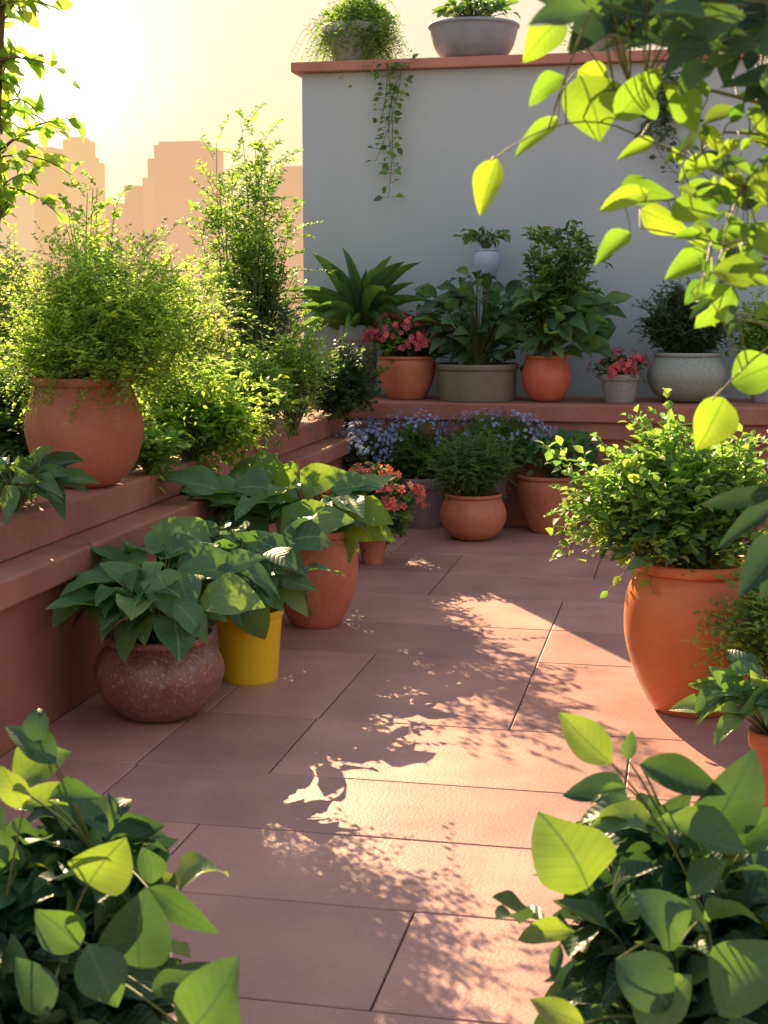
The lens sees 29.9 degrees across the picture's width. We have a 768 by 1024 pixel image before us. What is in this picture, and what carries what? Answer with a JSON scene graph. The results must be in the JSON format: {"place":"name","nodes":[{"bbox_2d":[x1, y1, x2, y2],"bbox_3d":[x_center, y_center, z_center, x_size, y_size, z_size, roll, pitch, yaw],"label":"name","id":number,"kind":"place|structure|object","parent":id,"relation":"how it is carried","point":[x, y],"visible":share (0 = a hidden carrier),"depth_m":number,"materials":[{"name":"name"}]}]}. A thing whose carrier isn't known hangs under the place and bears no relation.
{"place":"outdoors","nodes":[
{"label":"outdoors","id":0,"kind":"place"},
{"bbox_2d":[0,134,41,331],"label":"city tower","id":1,"kind":"structure","parent":0,"point":[25,226],"depth_m":201.47,"materials":[{"name":"brown concrete"}]},
{"bbox_2d":[32,136,106,320],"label":"city tower","id":2,"kind":"structure","parent":0,"point":[74,150],"depth_m":159.03,"materials":[{"name":"brown concrete"}]},
{"bbox_2d":[106,141,225,354],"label":"city tower","id":3,"kind":"structure","parent":0,"point":[169,189],"depth_m":175.99,"materials":[{"name":"brown concrete"}]},
{"bbox_2d":[224,206,269,342],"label":"city tower","id":4,"kind":"structure","parent":0,"point":[267,218],"depth_m":205.38,"materials":[{"name":"brown"}]},
{"bbox_2d":[270,166,303,354],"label":"city tower","id":5,"kind":"structure","parent":0,"point":[292,185],"depth_m":167.86,"materials":[{"name":"brown concrete"}]},
{"bbox_2d":[0,536,629,1011],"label":"terrace base","id":6,"kind":"object","parent":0,"point":[510,728],"depth_m":5.17,"materials":[{"name":"concrete"}]},
{"bbox_2d":[0,358,364,756],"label":"raised planter","id":7,"kind":"object","parent":6,"relation":"on","point":[47,553],"visible":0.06,"depth_m":5.67,"materials":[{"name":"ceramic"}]},
{"bbox_2d":[0,350,32,476],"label":"edge shrub","id":8,"kind":"object","parent":7,"relation":"on","point":[13,443],"visible":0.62,"depth_m":6.59,"materials":[{"name":"green plant"}]},
{"bbox_2d":[0,233,71,385],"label":"golden shrub","id":9,"kind":"object","parent":7,"relation":"on","point":[3,277],"visible":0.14,"depth_m":8.06,"materials":[{"name":"green plant"}]},
{"bbox_2d":[0,0,85,231],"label":"tree","id":10,"kind":"object","parent":7,"relation":"on","point":[10,80],"visible":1,"depth_m":9.46,"materials":[{"name":"green plant"}]},
{"bbox_2d":[0,445,98,524],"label":"leafy plant","id":11,"kind":"object","parent":7,"relation":"on","point":[41,474],"visible":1,"depth_m":5.46,"materials":[{"name":"green plant"}]},
{"bbox_2d":[42,169,132,300],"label":"slender shrub","id":12,"kind":"object","parent":7,"relation":"on","point":[80,210],"visible":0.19,"depth_m":7.73,"materials":[{"name":"green plant"}]},
{"bbox_2d":[0,203,272,488],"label":"potted bush","id":13,"kind":"object","parent":7,"relation":"on","point":[86,408],"visible":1,"depth_m":6.08,"materials":[{"name":"green plant"}]},
{"bbox_2d":[0,377,302,482],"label":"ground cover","id":14,"kind":"object","parent":7,"relation":"on","point":[3,455],"visible":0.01,"depth_m":6.52,"materials":[{"name":"green plant"}]},
{"bbox_2d":[131,420,191,492],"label":"creeping plant","id":15,"kind":"object","parent":7,"relation":"on","point":[154,453],"visible":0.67,"depth_m":6.74,"materials":[{"name":"green plant"}]},
{"bbox_2d":[144,255,262,380],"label":"filler shrub","id":16,"kind":"object","parent":7,"relation":"on","point":[221,339],"visible":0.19,"depth_m":8.89,"materials":[{"name":"green plant"}]},
{"bbox_2d":[131,350,288,475],"bbox_3d":[-0.993,-0.475,7.351,1.020,0.741,0.772,2,9,12],"label":"leafy shrub","id":17,"kind":"object","parent":7,"relation":"on","point":[223,421],"visible":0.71,"depth_m":7.27,"materials":[{"name":"green plant"}]},
{"bbox_2d":[195,206,313,361],"bbox_3d":[-0.913,-1.404,10.172,0.848,1.498,0.740,-1,8,-3],"label":"round shrub","id":18,"kind":"object","parent":7,"relation":"on","point":[267,294],"visible":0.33,"depth_m":10.09,"materials":[{"name":"green plant"}]},
{"bbox_2d":[175,103,335,377],"bbox_3d":[-0.910,-1.681,9.877,1.102,2.132,1.002,2,9,12],"label":"airy shrub","id":19,"kind":"object","parent":7,"relation":"on","point":[256,192],"visible":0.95,"depth_m":9.79,"materials":[{"name":"green plant"}]},
{"bbox_2d":[202,342,308,450],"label":"trailing shrub","id":20,"kind":"object","parent":7,"relation":"on","point":[259,364],"visible":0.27,"depth_m":8.27,"materials":[{"name":"green plant"}]},
{"bbox_2d":[223,296,328,417],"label":"grey shrub","id":21,"kind":"object","parent":7,"relation":"on","point":[284,319],"visible":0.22,"depth_m":9.84,"materials":[{"name":"green plant"}]},
{"bbox_2d":[233,312,343,435],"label":"herb shrub","id":22,"kind":"object","parent":7,"relation":"on","point":[300,362],"visible":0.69,"depth_m":8.93,"materials":[{"name":"green plant"}]},
{"bbox_2d":[303,333,389,423],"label":"corner shrub","id":23,"kind":"object","parent":7,"relation":"on","point":[350,380],"visible":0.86,"depth_m":9.97,"materials":[{"name":"green plant"}]},
{"bbox_2d":[291,49,767,432],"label":"tall wall","id":24,"kind":"structure","parent":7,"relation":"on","point":[461,120],"depth_m":10.97,"materials":[{"name":"white paint"}]},
{"bbox_2d":[291,0,412,86],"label":"potted trailing plant","id":25,"kind":"object","parent":24,"relation":"on","point":[353,31],"visible":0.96,"depth_m":11.07,"materials":[{"name":"green plant"}]},
{"bbox_2d":[367,53,418,200],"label":"hanging vine","id":26,"kind":"object","parent":24,"relation":"hanging from","point":[395,88],"visible":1,"depth_m":10.94,"materials":[{"name":"green plant"}]},
{"bbox_2d":[428,0,519,56],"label":"potted plant","id":27,"kind":"object","parent":24,"relation":"on","point":[469,30],"visible":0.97,"depth_m":10.82,"materials":[{"name":"green plant"}]},
{"bbox_2d":[560,26,641,51],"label":"potted plant","id":28,"kind":"object","parent":24,"relation":"on","point":[598,46],"visible":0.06,"depth_m":10.72,"materials":[{"name":"green plant"}]},
{"bbox_2d":[634,72,703,182],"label":"hanging vine","id":29,"kind":"object","parent":24,"relation":"hanging from","point":[665,115],"visible":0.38,"depth_m":10.55,"materials":[{"name":"green plant"}]},
{"bbox_2d":[347,394,767,531],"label":"back ledge","id":30,"kind":"object","parent":7,"relation":"attached to","point":[600,416],"visible":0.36,"depth_m":10.23,"materials":[{"name":"ceramic"}]},
{"bbox_2d":[286,249,426,396],"bbox_3d":[-0.215,-1.451,10.986,1.020,1.133,1.190,-7,11,-40],"label":"potted strap plant","id":31,"kind":"object","parent":30,"relation":"on","point":[354,306],"visible":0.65,"depth_m":10.83,"materials":[{"name":"green plant"}]},
{"bbox_2d":[360,310,450,399],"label":"potted flowers","id":32,"kind":"object","parent":30,"relation":"on","point":[409,374],"visible":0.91,"depth_m":10.54,"materials":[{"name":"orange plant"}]},
{"bbox_2d":[408,266,532,402],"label":"potted leafy plant","id":33,"kind":"object","parent":30,"relation":"on","point":[470,376],"visible":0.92,"depth_m":10.41,"materials":[{"name":"green plant"}]},
{"bbox_2d":[452,226,510,361],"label":"vase plant","id":34,"kind":"object","parent":30,"relation":"on","point":[486,259],"visible":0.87,"depth_m":10.72,"materials":[{"name":"green plant"}]},
{"bbox_2d":[491,220,632,401],"bbox_3d":[1.272,-1.440,10.316,1.003,1.300,0.985,2,9,12],"label":"potted leafy plant","id":35,"kind":"object","parent":30,"relation":"on","point":[566,306],"visible":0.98,"depth_m":10.25,"materials":[{"name":"green plant"}]},
{"bbox_2d":[587,347,652,402],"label":"potted flowers","id":36,"kind":"object","parent":30,"relation":"on","point":[620,377],"visible":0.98,"depth_m":10.25,"materials":[{"name":"grey plant"}]},
{"bbox_2d":[628,277,744,402],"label":"potted bush","id":37,"kind":"object","parent":30,"relation":"on","point":[686,367],"visible":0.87,"depth_m":10.23,"materials":[{"name":"green plant"}]},
{"bbox_2d":[719,287,767,402],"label":"potted bush","id":38,"kind":"object","parent":30,"relation":"on","point":[755,338],"visible":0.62,"depth_m":10.28,"materials":[{"name":"green plant"}]},
{"bbox_2d":[0,0,667,213],"label":"sky","id":39,"kind":"structure","parent":0,"point":[148,73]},
{"bbox_2d":[0,522,767,1023],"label":"terrace floor","id":40,"kind":"structure","parent":0,"point":[376,808],"depth_m":4.94,"materials":[{"name":"tile"}]},
{"bbox_2d":[0,708,239,1023],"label":"foreground plant","id":41,"kind":"object","parent":40,"relation":"on","point":[93,900],"visible":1,"depth_m":2.44,"materials":[{"name":"green plant"}]},
{"bbox_2d":[45,525,279,722],"bbox_3d":[-0.817,0.446,5.546,0.823,0.698,0.897,0,8,0],"label":"potted leafy plant","id":42,"kind":"object","parent":40,"relation":"on","point":[159,658],"visible":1,"depth_m":5.37,"materials":[{"name":"green plant"}]},
{"bbox_2d":[150,511,344,685],"bbox_3d":[-0.633,0.350,6.135,0.753,0.727,0.767,5,10,29],"label":"potted leafy plant","id":43,"kind":"object","parent":40,"relation":"on","point":[249,644],"visible":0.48,"depth_m":6.03,"materials":[{"name":"green plant"}]},
{"bbox_2d":[156,450,395,628],"bbox_3d":[-0.493,0.131,7.161,1.140,0.851,0.972,2,9,12],"label":"potted leafy plant","id":44,"kind":"object","parent":40,"relation":"on","point":[261,489],"visible":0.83,"depth_m":6.97,"materials":[{"name":"green plant"}]},
{"bbox_2d":[331,416,398,495],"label":"potted flowers","id":45,"kind":"object","parent":40,"relation":"on","point":[361,454],"visible":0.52,"depth_m":10.05,"materials":[{"name":"blue plant"}]},
{"bbox_2d":[315,461,429,564],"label":"potted flowers","id":46,"kind":"object","parent":40,"relation":"on","point":[372,552],"visible":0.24,"depth_m":8.72,"materials":[{"name":"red plant"}]},
{"bbox_2d":[373,407,451,528],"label":"potted flowers","id":47,"kind":"object","parent":40,"relation":"on","point":[409,463],"visible":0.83,"depth_m":10.14,"materials":[{"name":"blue plant"}]},
{"bbox_2d":[417,427,525,540],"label":"potted bush","id":48,"kind":"object","parent":40,"relation":"on","point":[471,509],"visible":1,"depth_m":9.57,"materials":[{"name":"green plant"}]},
{"bbox_2d":[435,407,557,504],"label":"potted flowers","id":49,"kind":"object","parent":40,"relation":"on","point":[524,441],"visible":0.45,"depth_m":10.06,"materials":[{"name":"green plant"}]},
{"bbox_2d":[512,427,613,533],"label":"potted plant","id":50,"kind":"object","parent":40,"relation":"on","point":[539,497],"visible":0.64,"depth_m":9.87,"materials":[{"name":"green plant"}]},
{"bbox_2d":[473,0,767,598],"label":"overhanging tree","id":51,"kind":"object","parent":40,"relation":"on","point":[722,35],"visible":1,"depth_m":2.12,"materials":[{"name":"green plant"}]},
{"bbox_2d":[492,713,767,1023],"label":"foreground plant","id":52,"kind":"object","parent":40,"relation":"on","point":[669,911],"visible":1,"depth_m":2.32,"materials":[{"name":"green plant"}]},
{"bbox_2d":[534,387,767,717],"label":"potted bush","id":53,"kind":"object","parent":40,"relation":"on","point":[661,519],"visible":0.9,"depth_m":5.46,"materials":[{"name":"green plant"}]},
{"bbox_2d":[669,650,767,806],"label":"potted leafy plant","id":54,"kind":"object","parent":40,"relation":"on","point":[727,690],"visible":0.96,"depth_m":4.55,"materials":[{"name":"green plant"}]},
{"bbox_2d":[682,544,767,680],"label":"potted bush","id":55,"kind":"object","parent":40,"relation":"on","point":[746,638],"visible":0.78,"depth_m":5.12,"materials":[{"name":"green plant"}]}
]}

